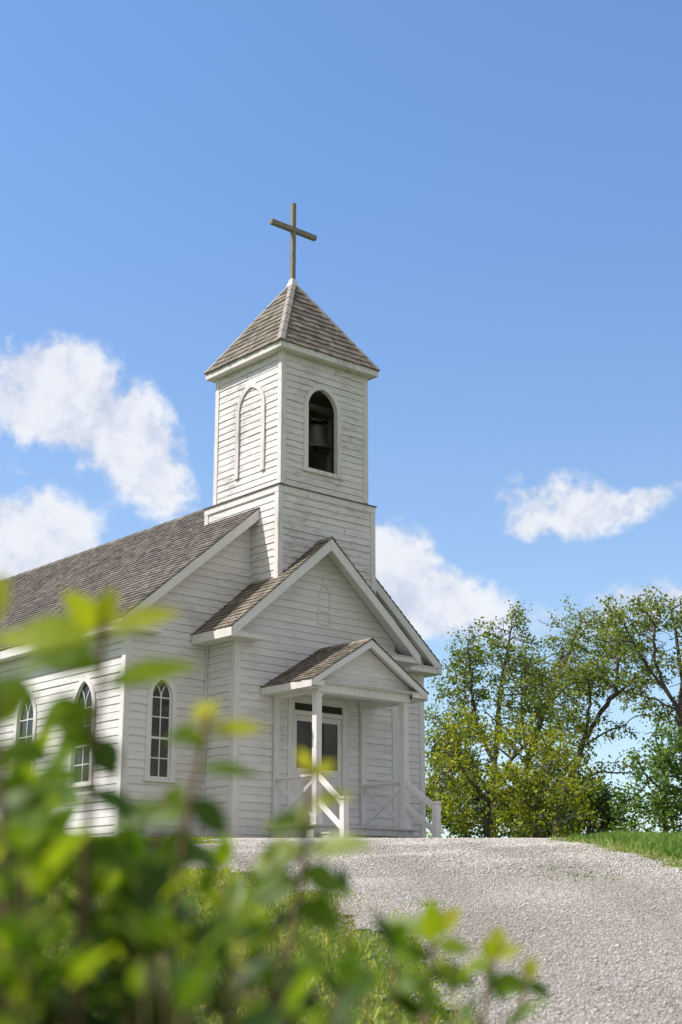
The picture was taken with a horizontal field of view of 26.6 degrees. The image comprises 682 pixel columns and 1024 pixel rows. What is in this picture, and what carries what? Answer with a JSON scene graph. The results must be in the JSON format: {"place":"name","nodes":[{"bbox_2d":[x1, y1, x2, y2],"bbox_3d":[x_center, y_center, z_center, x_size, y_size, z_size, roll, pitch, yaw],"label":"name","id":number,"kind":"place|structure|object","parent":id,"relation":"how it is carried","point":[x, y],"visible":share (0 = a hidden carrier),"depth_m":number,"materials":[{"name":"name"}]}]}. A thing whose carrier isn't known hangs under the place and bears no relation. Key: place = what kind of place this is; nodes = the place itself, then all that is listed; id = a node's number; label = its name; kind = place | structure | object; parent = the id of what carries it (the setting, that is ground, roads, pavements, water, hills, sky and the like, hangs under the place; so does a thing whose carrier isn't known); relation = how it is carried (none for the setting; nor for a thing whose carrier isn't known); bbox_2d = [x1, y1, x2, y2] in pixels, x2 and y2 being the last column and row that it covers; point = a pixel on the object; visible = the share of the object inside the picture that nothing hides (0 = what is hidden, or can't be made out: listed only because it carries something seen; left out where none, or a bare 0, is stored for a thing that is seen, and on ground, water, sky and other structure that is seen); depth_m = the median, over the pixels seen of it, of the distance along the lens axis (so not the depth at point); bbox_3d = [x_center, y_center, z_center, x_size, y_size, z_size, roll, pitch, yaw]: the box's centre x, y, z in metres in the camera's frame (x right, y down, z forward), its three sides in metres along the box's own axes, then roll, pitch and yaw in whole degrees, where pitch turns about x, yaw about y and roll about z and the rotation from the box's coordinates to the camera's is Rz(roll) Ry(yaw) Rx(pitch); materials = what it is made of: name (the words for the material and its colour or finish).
{"place":"outdoors","nodes":[
{"label":"outdoors","id":0,"kind":"place"},
{"bbox_2d":[0,0,681,837],"label":"sky","id":1,"kind":"structure","parent":0,"point":[489,192],"materials":[{"name":"blue"}]},
{"bbox_2d":[8,834,681,1023],"bbox_3d":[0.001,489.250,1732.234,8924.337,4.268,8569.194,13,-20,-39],"label":"ground","id":2,"kind":"structure","parent":0,"point":[385,1000],"depth_m":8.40,"materials":[{"name":"green plant"}]},
{"bbox_2d":[0,571,204,1023],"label":"leafy shrub","id":3,"kind":"object","parent":2,"relation":"on","point":[41,844],"visible":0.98,"depth_m":1.08,"materials":[{"name":"green plant"}]},
{"bbox_2d":[0,203,442,837],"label":"church","id":4,"kind":"structure","parent":2,"relation":"on","point":[290,629],"depth_m":29.87,"materials":[{"name":"white paint"}]},
{"bbox_2d":[12,705,36,767],"bbox_3d":[-6.595,4.762,30.160,0.090,2.167,0.910,13,-20,-39],"label":"window","id":5,"kind":"structure","parent":4,"relation":"in","point":[25,725],"depth_m":30.30,"materials":[{"name":"white paint"}]},
{"bbox_2d":[68,675,94,787],"bbox_3d":[-5.099,4.312,28.472,0.125,2.217,0.980,13,-20,-39],"label":"window","id":6,"kind":"structure","parent":4,"relation":"in","point":[85,690],"depth_m":28.52,"materials":[{"name":"white paint"}]},
{"bbox_2d":[142,678,176,782],"bbox_3d":[-3.489,4.166,27.954,0.760,2.116,0.125,13,-20,-39],"label":"window","id":7,"kind":"structure","parent":4,"relation":"in","point":[161,714],"depth_m":27.94,"materials":[{"name":"white paint"}]},
{"bbox_2d":[294,715,311,811],"bbox_3d":[-0.731,5.176,28.885,0.638,2.182,0.042,13,-20,-39],"label":"door","id":8,"kind":"structure","parent":4,"relation":"in","point":[303,724],"depth_m":28.97,"materials":[{"name":"white paint"}]},
{"bbox_2d":[308,416,330,454],"bbox_3d":[-0.566,-1.723,32.314,0.710,0.800,0.680,13,-20,-39],"label":"church bell","id":9,"kind":"object","parent":4,"relation":"hanging from","point":[318,444],"visible":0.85,"depth_m":32.18,"materials":[{"name":"metal"}]},
{"bbox_2d":[321,718,340,824],"bbox_3d":[-0.246,5.290,29.290,0.638,2.182,0.042,13,-20,-39],"label":"door","id":10,"kind":"structure","parent":4,"relation":"in","point":[331,728],"depth_m":29.42,"materials":[{"name":"white paint"}]},
{"bbox_2d":[90,700,384,1023],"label":"leafy shrub","id":11,"kind":"object","parent":2,"relation":"on","point":[188,986],"visible":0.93,"depth_m":1.12,"materials":[{"name":"green plant"}]},
{"bbox_2d":[311,896,555,1023],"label":"leafy shrub","id":12,"kind":"object","parent":2,"relation":"on","point":[433,923],"visible":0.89,"depth_m":1.29,"materials":[{"name":"green plant"}]},
{"bbox_2d":[424,598,565,837],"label":"tree","id":13,"kind":"object","parent":2,"relation":"on","point":[529,688],"visible":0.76,"depth_m":52.19,"materials":[{"name":"green plant"}]},
{"bbox_2d":[425,700,568,837],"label":"tree","id":14,"kind":"object","parent":2,"relation":"on","point":[500,736],"visible":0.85,"depth_m":42.47,"materials":[{"name":"green plant"}]},
{"bbox_2d":[425,708,584,837],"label":"tree","id":15,"kind":"object","parent":2,"relation":"on","point":[471,834],"visible":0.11,"depth_m":58.95,"materials":[{"name":"green plant"}]},
{"bbox_2d":[480,739,608,837],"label":"tree","id":16,"kind":"object","parent":2,"relation":"on","point":[554,801],"visible":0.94,"depth_m":41.20,"materials":[{"name":"green plant"}]},
{"bbox_2d":[529,765,596,837],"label":"tree","id":17,"kind":"object","parent":2,"relation":"on","point":[557,789],"visible":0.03,"depth_m":60.55,"materials":[{"name":"green plant"}]},
{"bbox_2d":[501,589,634,837],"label":"tree","id":18,"kind":"object","parent":2,"relation":"on","point":[562,657],"visible":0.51,"depth_m":56.39,"materials":[{"name":"green plant"}]},
{"bbox_2d":[541,770,636,836],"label":"bush","id":19,"kind":"object","parent":2,"relation":"on","point":[601,805],"visible":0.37,"depth_m":47.55,"materials":[{"name":"green plant"}]},
{"bbox_2d":[532,602,675,837],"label":"tree","id":20,"kind":"object","parent":2,"relation":"on","point":[586,675],"visible":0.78,"depth_m":46.90,"materials":[{"name":"green plant"}]},
{"bbox_2d":[547,829,681,870],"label":"verge grass","id":21,"kind":"structure","parent":2,"relation":"on","point":[658,843],"depth_m":18.77,"materials":[{"name":"green plant"}]},
{"bbox_2d":[589,582,681,752],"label":"tree","id":22,"kind":"object","parent":2,"relation":"on","point":[619,616],"visible":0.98,"depth_m":44.50,"materials":[{"name":"green plant"}]},
{"bbox_2d":[604,722,681,833],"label":"tree","id":23,"kind":"object","parent":2,"relation":"on","point":[662,808],"visible":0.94,"depth_m":39.21,"materials":[{"name":"green plant"}]},
{"bbox_2d":[78,837,681,1023],"bbox_3d":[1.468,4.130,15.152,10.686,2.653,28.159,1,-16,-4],"label":"gravel drive","id":24,"kind":"structure","parent":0,"point":[580,974],"depth_m":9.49,"materials":[{"name":"gravel"}]},
{"bbox_2d":[399,864,619,906],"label":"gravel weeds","id":25,"kind":"object","parent":24,"relation":"on","point":[591,872],"visible":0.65,"depth_m":13.45,"materials":[{"name":"plant"}]}
]}

